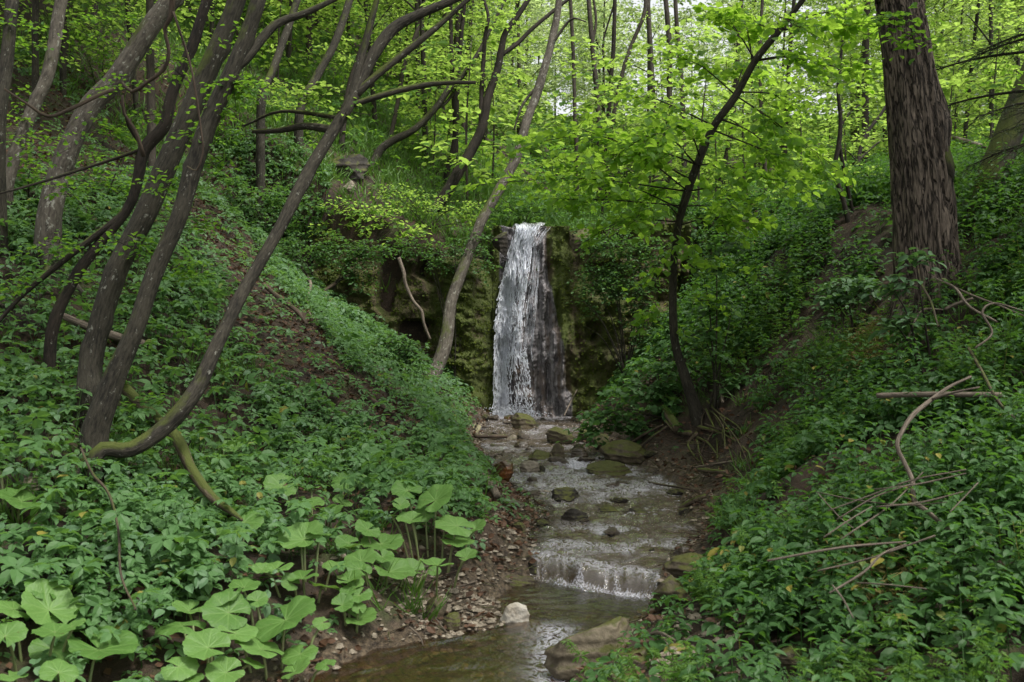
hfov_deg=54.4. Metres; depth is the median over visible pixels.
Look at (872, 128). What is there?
understorey sapling
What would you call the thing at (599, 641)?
boulder
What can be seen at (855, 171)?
bush
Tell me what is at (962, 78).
understorey sapling
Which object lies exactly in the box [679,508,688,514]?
wet stone
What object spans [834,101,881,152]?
understorey sapling
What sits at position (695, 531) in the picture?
leaf litter
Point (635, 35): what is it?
slim tree
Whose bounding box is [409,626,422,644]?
fallen branch
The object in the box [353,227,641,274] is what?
hanging roots
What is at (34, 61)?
forest tree
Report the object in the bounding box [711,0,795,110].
forest tree
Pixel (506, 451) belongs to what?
stone
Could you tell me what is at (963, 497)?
bare twig
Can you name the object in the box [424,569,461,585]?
fallen branch
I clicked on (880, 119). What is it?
understorey sapling
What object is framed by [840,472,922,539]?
bare twig
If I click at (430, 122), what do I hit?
understorey sapling
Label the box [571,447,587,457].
stone
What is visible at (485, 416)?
wet stone
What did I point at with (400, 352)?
shrub
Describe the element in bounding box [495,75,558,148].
understorey sapling
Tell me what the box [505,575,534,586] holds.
stone
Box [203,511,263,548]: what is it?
butterbur plant
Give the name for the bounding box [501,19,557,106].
forest tree
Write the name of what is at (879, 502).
bare twig
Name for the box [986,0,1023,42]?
forest tree
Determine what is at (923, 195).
tree
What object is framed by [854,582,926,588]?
bare twig
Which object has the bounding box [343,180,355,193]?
stone
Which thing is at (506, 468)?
stone
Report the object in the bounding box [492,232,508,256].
rock ledge
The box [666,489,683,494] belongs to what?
wet stone
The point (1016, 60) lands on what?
forest tree
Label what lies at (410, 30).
forest tree
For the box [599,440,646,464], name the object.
boulder
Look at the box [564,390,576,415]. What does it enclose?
fallen branch
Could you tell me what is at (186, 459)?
fallen branch
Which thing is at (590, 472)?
wet stone
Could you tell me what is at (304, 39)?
understorey sapling
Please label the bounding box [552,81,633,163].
understorey sapling
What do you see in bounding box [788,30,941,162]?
understorey sapling
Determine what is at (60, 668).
butterbur plant
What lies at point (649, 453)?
wet stone
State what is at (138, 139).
hanging branch
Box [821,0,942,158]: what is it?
forest tree
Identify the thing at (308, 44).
forest tree
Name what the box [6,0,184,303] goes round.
leaning tree
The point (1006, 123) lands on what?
mossy leaning tree
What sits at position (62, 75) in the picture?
forest tree
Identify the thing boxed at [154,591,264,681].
butterbur plant
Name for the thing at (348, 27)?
forest tree
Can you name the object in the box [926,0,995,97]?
forest tree
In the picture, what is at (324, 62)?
slim tree
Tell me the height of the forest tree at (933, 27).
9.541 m
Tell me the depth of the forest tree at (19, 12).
18.74 m
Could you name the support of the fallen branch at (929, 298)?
attached to the tree at (923, 195)
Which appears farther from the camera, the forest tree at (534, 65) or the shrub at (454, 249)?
the forest tree at (534, 65)
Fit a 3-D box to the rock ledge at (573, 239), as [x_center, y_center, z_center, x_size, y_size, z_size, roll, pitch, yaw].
[1.190,-1.689,16.779,0.437,0.439,0.390,0,1,0]
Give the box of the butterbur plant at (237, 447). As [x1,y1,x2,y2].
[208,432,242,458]
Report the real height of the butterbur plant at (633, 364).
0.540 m
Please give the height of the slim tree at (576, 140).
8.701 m
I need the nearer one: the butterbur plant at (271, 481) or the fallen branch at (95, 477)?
the fallen branch at (95, 477)
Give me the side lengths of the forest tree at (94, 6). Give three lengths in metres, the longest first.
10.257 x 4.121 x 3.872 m
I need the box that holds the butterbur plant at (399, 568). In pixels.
[335,519,440,592]
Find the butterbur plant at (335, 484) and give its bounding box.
[331,473,366,512]
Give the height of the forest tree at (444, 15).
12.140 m
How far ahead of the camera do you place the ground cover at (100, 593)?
8.36 m
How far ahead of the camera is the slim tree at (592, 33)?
25.16 m
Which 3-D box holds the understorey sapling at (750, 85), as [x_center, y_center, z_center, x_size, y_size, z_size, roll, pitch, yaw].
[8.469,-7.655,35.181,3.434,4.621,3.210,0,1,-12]
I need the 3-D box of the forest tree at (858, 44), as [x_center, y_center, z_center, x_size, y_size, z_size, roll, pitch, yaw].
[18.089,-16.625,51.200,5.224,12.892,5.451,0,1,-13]
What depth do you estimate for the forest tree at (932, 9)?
31.16 m
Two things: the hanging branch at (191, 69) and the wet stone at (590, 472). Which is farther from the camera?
the wet stone at (590, 472)
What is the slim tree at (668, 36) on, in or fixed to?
on the ground at (324, 606)
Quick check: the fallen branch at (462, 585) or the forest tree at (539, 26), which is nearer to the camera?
the fallen branch at (462, 585)
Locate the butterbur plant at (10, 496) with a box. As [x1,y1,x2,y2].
[0,465,40,529]
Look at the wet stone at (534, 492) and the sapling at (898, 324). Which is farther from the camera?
the wet stone at (534, 492)
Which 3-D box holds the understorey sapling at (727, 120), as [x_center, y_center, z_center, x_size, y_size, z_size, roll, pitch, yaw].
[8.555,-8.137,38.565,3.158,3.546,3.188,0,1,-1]
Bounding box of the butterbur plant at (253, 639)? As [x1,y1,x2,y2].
[211,577,335,681]
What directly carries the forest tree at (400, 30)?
on the ground at (324, 606)
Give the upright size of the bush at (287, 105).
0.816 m
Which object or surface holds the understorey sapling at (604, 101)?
on the ground at (324, 606)
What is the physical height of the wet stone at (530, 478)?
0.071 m
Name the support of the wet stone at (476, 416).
on the ground at (324, 606)
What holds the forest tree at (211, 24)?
on the ground at (324, 606)
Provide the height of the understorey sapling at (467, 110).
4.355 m
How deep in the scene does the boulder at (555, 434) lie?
13.66 m
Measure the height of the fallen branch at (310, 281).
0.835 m
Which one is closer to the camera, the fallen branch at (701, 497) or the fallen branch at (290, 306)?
the fallen branch at (701, 497)
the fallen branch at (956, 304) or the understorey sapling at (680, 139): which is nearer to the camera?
the fallen branch at (956, 304)
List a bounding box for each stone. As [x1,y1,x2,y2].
[20,476,42,493]
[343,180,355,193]
[426,596,446,619]
[443,612,461,630]
[472,414,480,420]
[481,414,488,421]
[488,415,498,420]
[493,460,513,481]
[499,602,529,622]
[501,449,517,453]
[505,500,524,510]
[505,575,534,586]
[507,434,516,438]
[512,522,525,533]
[514,441,528,447]
[517,434,529,439]
[526,489,541,495]
[527,476,537,480]
[536,519,547,526]
[538,465,544,471]
[548,456,568,463]
[551,442,564,458]
[570,443,582,449]
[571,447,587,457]
[577,457,595,461]
[579,518,589,522]
[587,467,598,473]
[603,527,619,535]
[605,482,618,486]
[610,497,628,502]
[644,451,656,456]
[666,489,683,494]
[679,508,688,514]
[775,645,811,671]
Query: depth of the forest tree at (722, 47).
34.03 m
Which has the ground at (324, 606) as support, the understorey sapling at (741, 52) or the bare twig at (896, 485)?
the understorey sapling at (741, 52)
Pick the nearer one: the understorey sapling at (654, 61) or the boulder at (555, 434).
the boulder at (555, 434)
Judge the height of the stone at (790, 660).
0.138 m
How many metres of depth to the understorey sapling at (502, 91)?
22.62 m
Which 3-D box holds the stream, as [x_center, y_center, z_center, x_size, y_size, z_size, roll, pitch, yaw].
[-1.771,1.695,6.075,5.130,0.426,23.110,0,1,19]
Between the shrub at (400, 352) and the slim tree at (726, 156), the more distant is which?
the slim tree at (726, 156)
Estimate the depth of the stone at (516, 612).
6.63 m
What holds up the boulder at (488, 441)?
on the ground at (324, 606)
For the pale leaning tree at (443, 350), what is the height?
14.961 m
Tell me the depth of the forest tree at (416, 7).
24.73 m
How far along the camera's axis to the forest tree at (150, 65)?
14.89 m
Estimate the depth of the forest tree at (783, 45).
30.97 m
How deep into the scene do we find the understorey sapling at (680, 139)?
33.74 m
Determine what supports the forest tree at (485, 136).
on the ground at (324, 606)
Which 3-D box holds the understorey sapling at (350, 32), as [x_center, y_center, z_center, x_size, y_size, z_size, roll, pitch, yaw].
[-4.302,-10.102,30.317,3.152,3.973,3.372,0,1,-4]
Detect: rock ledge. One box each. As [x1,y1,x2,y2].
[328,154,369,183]
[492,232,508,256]
[569,228,590,253]
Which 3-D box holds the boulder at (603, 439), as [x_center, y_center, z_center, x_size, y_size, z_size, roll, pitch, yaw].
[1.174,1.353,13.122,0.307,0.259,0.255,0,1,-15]
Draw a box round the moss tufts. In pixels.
[315,225,685,413]
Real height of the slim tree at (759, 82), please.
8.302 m
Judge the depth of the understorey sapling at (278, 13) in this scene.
21.73 m
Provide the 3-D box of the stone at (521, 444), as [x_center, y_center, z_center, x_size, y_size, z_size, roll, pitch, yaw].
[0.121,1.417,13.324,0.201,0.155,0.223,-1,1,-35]
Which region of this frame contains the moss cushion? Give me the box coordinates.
[945,146,954,183]
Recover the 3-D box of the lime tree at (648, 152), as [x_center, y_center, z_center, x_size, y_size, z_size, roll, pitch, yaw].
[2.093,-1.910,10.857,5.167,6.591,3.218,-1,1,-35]
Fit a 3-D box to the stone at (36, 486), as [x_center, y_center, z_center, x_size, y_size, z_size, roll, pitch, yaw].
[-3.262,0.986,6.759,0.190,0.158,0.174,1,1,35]
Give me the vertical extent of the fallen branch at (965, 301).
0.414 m
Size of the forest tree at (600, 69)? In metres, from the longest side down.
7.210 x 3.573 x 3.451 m
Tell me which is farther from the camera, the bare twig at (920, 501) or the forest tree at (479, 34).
the forest tree at (479, 34)
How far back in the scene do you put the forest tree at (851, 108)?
35.01 m
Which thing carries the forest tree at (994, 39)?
on the ground at (324, 606)
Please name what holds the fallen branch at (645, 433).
on the ground at (324, 606)
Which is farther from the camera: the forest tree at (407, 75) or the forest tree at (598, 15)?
the forest tree at (598, 15)
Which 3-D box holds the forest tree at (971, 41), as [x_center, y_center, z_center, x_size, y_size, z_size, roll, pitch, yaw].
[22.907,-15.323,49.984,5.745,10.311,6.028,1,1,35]
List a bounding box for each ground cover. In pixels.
[0,27,534,681]
[570,139,1023,681]
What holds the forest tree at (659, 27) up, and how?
on the ground at (324, 606)
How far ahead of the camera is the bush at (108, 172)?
12.71 m
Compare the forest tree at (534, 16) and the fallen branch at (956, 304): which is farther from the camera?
the forest tree at (534, 16)
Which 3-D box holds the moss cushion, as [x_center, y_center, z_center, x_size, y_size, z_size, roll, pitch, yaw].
[4.218,-1.822,9.725,0.168,0.610,0.201,-1,1,-35]
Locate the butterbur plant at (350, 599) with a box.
[331,570,376,632]
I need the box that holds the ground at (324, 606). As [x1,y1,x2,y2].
[0,0,1023,681]
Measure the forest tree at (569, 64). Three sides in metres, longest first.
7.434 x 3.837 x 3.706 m
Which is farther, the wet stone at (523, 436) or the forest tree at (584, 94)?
the forest tree at (584, 94)
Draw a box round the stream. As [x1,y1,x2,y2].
[308,416,699,681]
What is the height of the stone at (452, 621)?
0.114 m
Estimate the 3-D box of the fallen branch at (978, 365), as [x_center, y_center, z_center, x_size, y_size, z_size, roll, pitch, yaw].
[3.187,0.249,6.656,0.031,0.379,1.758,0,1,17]
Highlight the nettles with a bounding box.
[614,136,1023,681]
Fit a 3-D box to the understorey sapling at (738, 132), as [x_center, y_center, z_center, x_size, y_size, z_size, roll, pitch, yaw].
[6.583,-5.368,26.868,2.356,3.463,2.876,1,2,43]
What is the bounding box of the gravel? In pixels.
[271,407,742,681]
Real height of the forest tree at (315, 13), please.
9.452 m
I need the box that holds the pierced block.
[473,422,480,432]
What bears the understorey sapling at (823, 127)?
on the ground at (324, 606)
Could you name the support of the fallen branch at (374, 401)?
on the ground at (324, 606)
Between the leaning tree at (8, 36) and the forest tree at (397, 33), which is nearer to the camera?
the leaning tree at (8, 36)
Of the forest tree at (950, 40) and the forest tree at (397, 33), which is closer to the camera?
the forest tree at (397, 33)
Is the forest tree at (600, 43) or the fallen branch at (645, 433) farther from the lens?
the forest tree at (600, 43)
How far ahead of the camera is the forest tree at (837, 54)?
68.40 m
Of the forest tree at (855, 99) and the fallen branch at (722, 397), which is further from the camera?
the forest tree at (855, 99)
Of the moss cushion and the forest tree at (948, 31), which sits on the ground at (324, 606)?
the forest tree at (948, 31)
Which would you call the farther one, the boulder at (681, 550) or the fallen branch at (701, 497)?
the fallen branch at (701, 497)
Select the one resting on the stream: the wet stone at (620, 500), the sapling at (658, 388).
the wet stone at (620, 500)
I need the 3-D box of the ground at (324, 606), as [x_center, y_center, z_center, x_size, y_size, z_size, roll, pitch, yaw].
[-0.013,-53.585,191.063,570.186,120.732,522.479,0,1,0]
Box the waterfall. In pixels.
[483,222,566,417]
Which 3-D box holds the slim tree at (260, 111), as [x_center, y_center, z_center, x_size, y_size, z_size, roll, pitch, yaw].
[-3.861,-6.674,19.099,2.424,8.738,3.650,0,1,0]
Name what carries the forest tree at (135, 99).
on the ground at (324, 606)
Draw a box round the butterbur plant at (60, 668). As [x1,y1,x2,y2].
[28,626,139,681]
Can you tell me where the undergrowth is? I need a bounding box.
[192,0,999,245]
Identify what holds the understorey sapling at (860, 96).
on the ground at (324, 606)
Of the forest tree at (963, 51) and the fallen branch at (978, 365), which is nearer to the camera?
the fallen branch at (978, 365)
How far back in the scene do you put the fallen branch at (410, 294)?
15.96 m
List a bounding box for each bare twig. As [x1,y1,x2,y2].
[767,541,905,561]
[815,491,946,505]
[817,535,935,570]
[818,493,853,528]
[823,506,872,537]
[828,469,965,510]
[828,544,905,593]
[832,585,853,617]
[837,484,910,519]
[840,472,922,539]
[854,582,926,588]
[874,473,965,489]
[876,491,963,507]
[950,482,977,512]
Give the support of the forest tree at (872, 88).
on the ground at (324, 606)
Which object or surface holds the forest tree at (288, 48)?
on the ground at (324, 606)
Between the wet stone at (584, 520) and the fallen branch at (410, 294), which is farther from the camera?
the fallen branch at (410, 294)
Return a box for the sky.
[433,0,1000,118]
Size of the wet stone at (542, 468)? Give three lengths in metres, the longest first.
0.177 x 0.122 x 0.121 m
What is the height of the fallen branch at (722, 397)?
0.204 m
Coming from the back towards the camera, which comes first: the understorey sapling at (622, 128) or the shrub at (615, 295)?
the understorey sapling at (622, 128)
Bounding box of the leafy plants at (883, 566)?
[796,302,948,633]
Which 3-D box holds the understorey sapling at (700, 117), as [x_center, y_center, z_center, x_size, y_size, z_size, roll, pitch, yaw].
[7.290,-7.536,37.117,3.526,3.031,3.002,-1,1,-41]
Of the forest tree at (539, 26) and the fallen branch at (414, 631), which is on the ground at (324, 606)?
the forest tree at (539, 26)
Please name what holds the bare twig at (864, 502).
on the nettles
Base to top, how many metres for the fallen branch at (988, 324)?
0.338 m
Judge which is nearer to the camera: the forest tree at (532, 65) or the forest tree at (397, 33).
the forest tree at (397, 33)
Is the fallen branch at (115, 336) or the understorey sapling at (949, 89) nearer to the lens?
the fallen branch at (115, 336)
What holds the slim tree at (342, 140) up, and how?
on the ground at (324, 606)
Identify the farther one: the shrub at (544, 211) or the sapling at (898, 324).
the shrub at (544, 211)
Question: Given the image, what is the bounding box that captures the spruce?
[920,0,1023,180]
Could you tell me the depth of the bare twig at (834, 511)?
5.18 m
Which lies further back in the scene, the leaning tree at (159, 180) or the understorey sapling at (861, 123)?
the understorey sapling at (861, 123)
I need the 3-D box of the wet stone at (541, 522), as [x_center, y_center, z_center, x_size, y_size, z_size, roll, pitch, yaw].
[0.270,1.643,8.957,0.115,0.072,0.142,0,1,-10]
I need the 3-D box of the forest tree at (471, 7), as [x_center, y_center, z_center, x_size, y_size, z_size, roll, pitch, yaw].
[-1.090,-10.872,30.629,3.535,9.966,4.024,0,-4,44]
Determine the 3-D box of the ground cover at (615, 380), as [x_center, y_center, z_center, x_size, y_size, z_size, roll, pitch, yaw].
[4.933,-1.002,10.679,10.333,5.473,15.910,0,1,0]
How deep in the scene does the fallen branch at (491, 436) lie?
13.98 m
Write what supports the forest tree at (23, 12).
on the ground at (324, 606)
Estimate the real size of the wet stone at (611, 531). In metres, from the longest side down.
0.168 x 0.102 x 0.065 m
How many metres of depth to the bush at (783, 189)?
16.24 m
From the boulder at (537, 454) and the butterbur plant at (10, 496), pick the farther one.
the boulder at (537, 454)
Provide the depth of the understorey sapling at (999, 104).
24.05 m
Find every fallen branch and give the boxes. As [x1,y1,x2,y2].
[62,313,144,347]
[80,447,136,609]
[122,383,242,520]
[262,283,307,324]
[304,271,314,319]
[323,274,351,290]
[359,388,394,414]
[397,257,430,339]
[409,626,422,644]
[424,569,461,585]
[435,580,476,594]
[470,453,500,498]
[474,434,507,438]
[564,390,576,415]
[632,424,663,441]
[639,631,675,641]
[641,426,666,446]
[648,481,700,490]
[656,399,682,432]
[678,494,706,507]
[695,461,732,467]
[697,468,725,473]
[717,384,723,403]
[876,392,1001,397]
[895,375,979,529]
[907,308,942,338]
[917,267,938,326]
[931,278,997,322]
[935,278,1022,315]
[944,297,973,310]
[951,135,986,148]
[967,347,1014,418]
[974,302,1023,348]
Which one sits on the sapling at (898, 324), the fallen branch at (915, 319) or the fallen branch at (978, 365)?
the fallen branch at (915, 319)
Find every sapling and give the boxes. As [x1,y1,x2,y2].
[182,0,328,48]
[197,174,337,246]
[228,0,339,79]
[272,0,353,63]
[295,0,381,49]
[308,195,433,253]
[334,1,411,58]
[368,183,496,239]
[381,0,564,206]
[389,49,490,171]
[394,67,471,147]
[395,18,487,115]
[398,1,499,129]
[410,4,517,102]
[435,14,565,177]
[460,58,526,138]
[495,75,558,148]
[517,36,668,214]
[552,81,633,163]
[556,351,696,455]
[579,43,736,207]
[583,83,665,193]
[592,109,646,172]
[593,41,736,196]
[622,127,705,190]
[625,81,690,155]
[626,18,791,210]
[639,106,693,181]
[653,79,762,200]
[658,133,717,182]
[664,34,824,190]
[672,131,725,194]
[673,98,746,160]
[682,103,758,199]
[684,237,759,408]
[704,76,825,186]
[704,77,790,186]
[709,58,805,170]
[714,82,757,158]
[733,90,819,168]
[735,65,862,180]
[782,83,875,163]
[784,66,886,174]
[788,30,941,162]
[801,274,891,336]
[808,66,888,162]
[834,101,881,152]
[843,92,887,151]
[846,42,981,152]
[860,99,888,153]
[861,247,946,383]
[881,30,984,134]
[930,31,1000,146]
[931,0,1023,142]
[935,47,1008,148]
[949,71,996,126]
[951,73,1004,134]
[963,49,1023,127]
[972,67,1014,136]
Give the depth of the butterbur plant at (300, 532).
6.32 m
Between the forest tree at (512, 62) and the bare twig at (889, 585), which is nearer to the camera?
the bare twig at (889, 585)
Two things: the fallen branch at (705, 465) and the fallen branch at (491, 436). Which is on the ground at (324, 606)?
the fallen branch at (705, 465)
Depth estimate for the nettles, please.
5.79 m
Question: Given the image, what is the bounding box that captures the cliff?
[313,221,690,416]
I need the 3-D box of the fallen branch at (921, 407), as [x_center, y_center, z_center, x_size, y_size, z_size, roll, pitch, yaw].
[2.347,0.579,5.480,0.346,0.744,0.934,1,1,37]
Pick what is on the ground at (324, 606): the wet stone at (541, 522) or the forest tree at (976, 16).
the forest tree at (976, 16)
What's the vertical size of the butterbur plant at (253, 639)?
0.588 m
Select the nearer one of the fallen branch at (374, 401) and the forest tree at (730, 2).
the fallen branch at (374, 401)
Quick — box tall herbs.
[0,182,471,667]
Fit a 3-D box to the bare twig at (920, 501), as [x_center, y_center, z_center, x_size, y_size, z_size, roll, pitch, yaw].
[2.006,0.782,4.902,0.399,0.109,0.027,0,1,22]
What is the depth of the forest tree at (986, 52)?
39.12 m
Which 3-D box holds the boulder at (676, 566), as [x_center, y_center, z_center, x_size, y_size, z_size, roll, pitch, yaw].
[1.232,1.558,6.649,0.432,0.274,0.311,0,1,0]
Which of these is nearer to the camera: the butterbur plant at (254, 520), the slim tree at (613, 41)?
the butterbur plant at (254, 520)
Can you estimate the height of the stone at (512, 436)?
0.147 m
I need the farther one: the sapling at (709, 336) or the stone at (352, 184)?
the stone at (352, 184)
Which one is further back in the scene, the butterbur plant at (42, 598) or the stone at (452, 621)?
the stone at (452, 621)
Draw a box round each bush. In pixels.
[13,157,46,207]
[67,7,117,83]
[73,149,177,209]
[200,108,265,149]
[250,98,330,137]
[710,224,798,264]
[757,148,854,205]
[831,143,889,181]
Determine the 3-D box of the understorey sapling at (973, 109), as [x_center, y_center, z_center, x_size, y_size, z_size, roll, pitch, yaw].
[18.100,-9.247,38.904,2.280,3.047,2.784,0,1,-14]
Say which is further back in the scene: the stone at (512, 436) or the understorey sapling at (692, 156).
the understorey sapling at (692, 156)
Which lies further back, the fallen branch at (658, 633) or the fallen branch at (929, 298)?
the fallen branch at (929, 298)
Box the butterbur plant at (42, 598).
[0,578,85,681]
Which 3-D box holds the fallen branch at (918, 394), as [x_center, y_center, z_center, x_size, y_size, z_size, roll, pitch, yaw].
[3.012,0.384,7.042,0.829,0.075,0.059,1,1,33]
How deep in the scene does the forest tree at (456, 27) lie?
26.26 m
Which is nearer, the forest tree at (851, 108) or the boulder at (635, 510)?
the boulder at (635, 510)
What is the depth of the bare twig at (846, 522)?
4.92 m
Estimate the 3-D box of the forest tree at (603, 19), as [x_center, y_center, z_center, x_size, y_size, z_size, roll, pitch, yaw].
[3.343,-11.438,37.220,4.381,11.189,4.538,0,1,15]
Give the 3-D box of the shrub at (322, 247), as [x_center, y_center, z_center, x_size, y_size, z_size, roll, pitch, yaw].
[-2.999,-1.210,16.057,2.525,1.204,1.029,0,1,0]
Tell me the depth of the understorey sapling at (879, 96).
18.84 m
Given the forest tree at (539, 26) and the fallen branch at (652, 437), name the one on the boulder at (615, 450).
the fallen branch at (652, 437)
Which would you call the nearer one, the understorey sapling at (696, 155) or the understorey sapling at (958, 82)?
the understorey sapling at (958, 82)
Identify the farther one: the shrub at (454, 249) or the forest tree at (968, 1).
the forest tree at (968, 1)
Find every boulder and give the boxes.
[482,439,496,442]
[511,413,535,428]
[519,460,539,472]
[528,449,550,460]
[528,560,537,576]
[543,616,634,680]
[545,427,574,443]
[551,487,579,501]
[561,508,587,521]
[577,429,593,441]
[585,460,632,476]
[592,434,610,449]
[593,666,661,681]
[598,504,619,511]
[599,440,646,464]
[616,646,653,663]
[625,508,646,512]
[652,575,693,612]
[663,553,716,579]
[671,546,692,554]
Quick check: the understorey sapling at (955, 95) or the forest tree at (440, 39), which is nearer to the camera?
the understorey sapling at (955, 95)
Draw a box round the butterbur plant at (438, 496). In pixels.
[390,480,485,595]
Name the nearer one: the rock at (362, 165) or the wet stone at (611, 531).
the wet stone at (611, 531)
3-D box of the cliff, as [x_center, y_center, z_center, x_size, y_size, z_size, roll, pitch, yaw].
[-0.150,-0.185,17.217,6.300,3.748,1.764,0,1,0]
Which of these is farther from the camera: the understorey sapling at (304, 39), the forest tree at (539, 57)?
the forest tree at (539, 57)
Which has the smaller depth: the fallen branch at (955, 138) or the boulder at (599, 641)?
the boulder at (599, 641)
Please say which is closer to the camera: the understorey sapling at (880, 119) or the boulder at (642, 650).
the boulder at (642, 650)
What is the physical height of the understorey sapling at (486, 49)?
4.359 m
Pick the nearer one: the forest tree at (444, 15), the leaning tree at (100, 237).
the leaning tree at (100, 237)
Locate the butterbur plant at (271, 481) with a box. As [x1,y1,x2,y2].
[263,473,346,526]
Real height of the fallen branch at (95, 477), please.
0.608 m
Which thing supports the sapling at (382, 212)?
on the ground at (324, 606)
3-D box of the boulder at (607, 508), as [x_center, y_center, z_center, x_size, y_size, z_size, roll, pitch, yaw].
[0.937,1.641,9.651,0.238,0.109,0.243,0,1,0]
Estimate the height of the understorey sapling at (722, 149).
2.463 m
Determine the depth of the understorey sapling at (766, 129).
28.41 m
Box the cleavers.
[545,150,1023,681]
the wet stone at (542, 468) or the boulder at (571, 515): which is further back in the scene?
the wet stone at (542, 468)
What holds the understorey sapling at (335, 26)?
on the ground at (324, 606)
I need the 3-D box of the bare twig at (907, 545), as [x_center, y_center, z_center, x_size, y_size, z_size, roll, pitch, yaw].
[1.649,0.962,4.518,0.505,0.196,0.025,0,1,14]
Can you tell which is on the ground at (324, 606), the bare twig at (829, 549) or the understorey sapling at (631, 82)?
the understorey sapling at (631, 82)
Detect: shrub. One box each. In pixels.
[272,228,402,295]
[371,328,443,381]
[385,225,501,385]
[474,191,589,224]
[565,220,686,375]
[570,209,638,233]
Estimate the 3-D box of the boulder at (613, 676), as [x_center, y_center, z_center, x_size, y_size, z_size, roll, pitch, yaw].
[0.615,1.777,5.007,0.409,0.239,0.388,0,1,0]
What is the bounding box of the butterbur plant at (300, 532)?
[252,520,364,602]
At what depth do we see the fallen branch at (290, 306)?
12.62 m
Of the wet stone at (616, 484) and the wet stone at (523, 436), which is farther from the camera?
the wet stone at (523, 436)
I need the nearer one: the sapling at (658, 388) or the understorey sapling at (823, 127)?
the sapling at (658, 388)
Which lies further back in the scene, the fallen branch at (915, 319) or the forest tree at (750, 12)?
the forest tree at (750, 12)
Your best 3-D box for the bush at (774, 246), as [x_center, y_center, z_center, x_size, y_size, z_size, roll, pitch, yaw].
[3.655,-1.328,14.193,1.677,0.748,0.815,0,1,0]
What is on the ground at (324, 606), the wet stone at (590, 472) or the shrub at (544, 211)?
the shrub at (544, 211)
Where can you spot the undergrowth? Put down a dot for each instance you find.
(541, 156)
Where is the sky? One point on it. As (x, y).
(671, 10)
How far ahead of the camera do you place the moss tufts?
16.84 m
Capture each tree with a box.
[0,0,32,257]
[0,0,53,13]
[0,0,143,97]
[0,0,144,121]
[0,0,235,397]
[6,0,73,227]
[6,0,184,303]
[18,1,22,19]
[39,0,336,496]
[43,0,285,439]
[67,0,69,70]
[69,0,186,118]
[69,0,243,172]
[84,0,475,496]
[89,1,97,44]
[209,0,248,39]
[255,0,300,207]
[266,0,336,65]
[282,0,348,32]
[294,0,355,149]
[297,0,429,127]
[305,0,493,161]
[305,1,310,61]
[314,1,317,31]
[325,8,371,152]
[342,0,436,72]
[347,4,368,44]
[350,0,460,119]
[359,0,438,75]
[370,0,506,167]
[371,1,467,79]
[376,0,437,83]
[388,0,443,137]
[398,0,483,125]
[403,0,476,100]
[412,0,511,73]
[415,5,466,169]
[424,0,508,137]
[425,0,568,215]
[426,0,585,383]
[426,5,484,183]
[429,0,520,133]
[431,0,543,140]
[441,0,882,477]
[465,0,602,150]
[466,0,573,105]
[471,0,543,86]
[486,0,568,109]
[499,0,566,107]
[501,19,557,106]
[507,0,579,107]
[523,0,588,118]
[548,2,608,120]
[550,0,639,139]
[550,0,660,155]
[552,0,646,141]
[557,0,601,203]
[563,0,597,196]
[567,0,634,110]
[577,16,629,107]
[589,0,720,173]
[594,0,628,202]
[610,0,653,203]
[626,6,700,121]
[635,0,675,200]
[637,0,681,208]
[655,7,730,119]
[659,0,838,168]
[671,0,687,185]
[682,0,782,115]
[694,0,801,186]
[699,0,779,113]
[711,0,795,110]
[717,0,743,198]
[723,0,860,183]
[737,0,798,192]
[744,0,835,147]
[774,0,870,127]
[796,0,882,163]
[807,0,878,112]
[807,0,880,163]
[808,0,926,164]
[814,2,887,222]
[820,0,887,148]
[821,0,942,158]
[827,0,879,121]
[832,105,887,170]
[843,0,1013,364]
[847,0,973,117]
[849,1,958,113]
[870,0,984,118]
[870,0,985,85]
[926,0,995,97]
[926,0,1022,128]
[927,0,1023,134]
[928,0,1023,152]
[929,0,1020,115]
[929,2,997,127]
[933,0,1023,125]
[943,1,1023,108]
[957,0,1023,118]
[963,46,1023,217]
[967,7,1015,99]
[981,1,1023,81]
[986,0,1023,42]
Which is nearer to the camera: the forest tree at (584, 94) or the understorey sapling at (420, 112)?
the understorey sapling at (420, 112)
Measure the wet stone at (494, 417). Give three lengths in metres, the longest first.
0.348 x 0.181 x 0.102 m
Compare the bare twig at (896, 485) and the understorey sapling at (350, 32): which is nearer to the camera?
the bare twig at (896, 485)
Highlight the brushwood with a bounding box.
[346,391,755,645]
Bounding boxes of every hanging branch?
[4,87,114,117]
[121,0,174,93]
[121,95,145,156]
[172,11,203,170]
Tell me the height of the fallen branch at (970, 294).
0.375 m
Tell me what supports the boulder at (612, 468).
on the ground at (324, 606)
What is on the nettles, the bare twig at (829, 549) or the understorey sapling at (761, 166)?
the bare twig at (829, 549)
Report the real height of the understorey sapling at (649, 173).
3.524 m

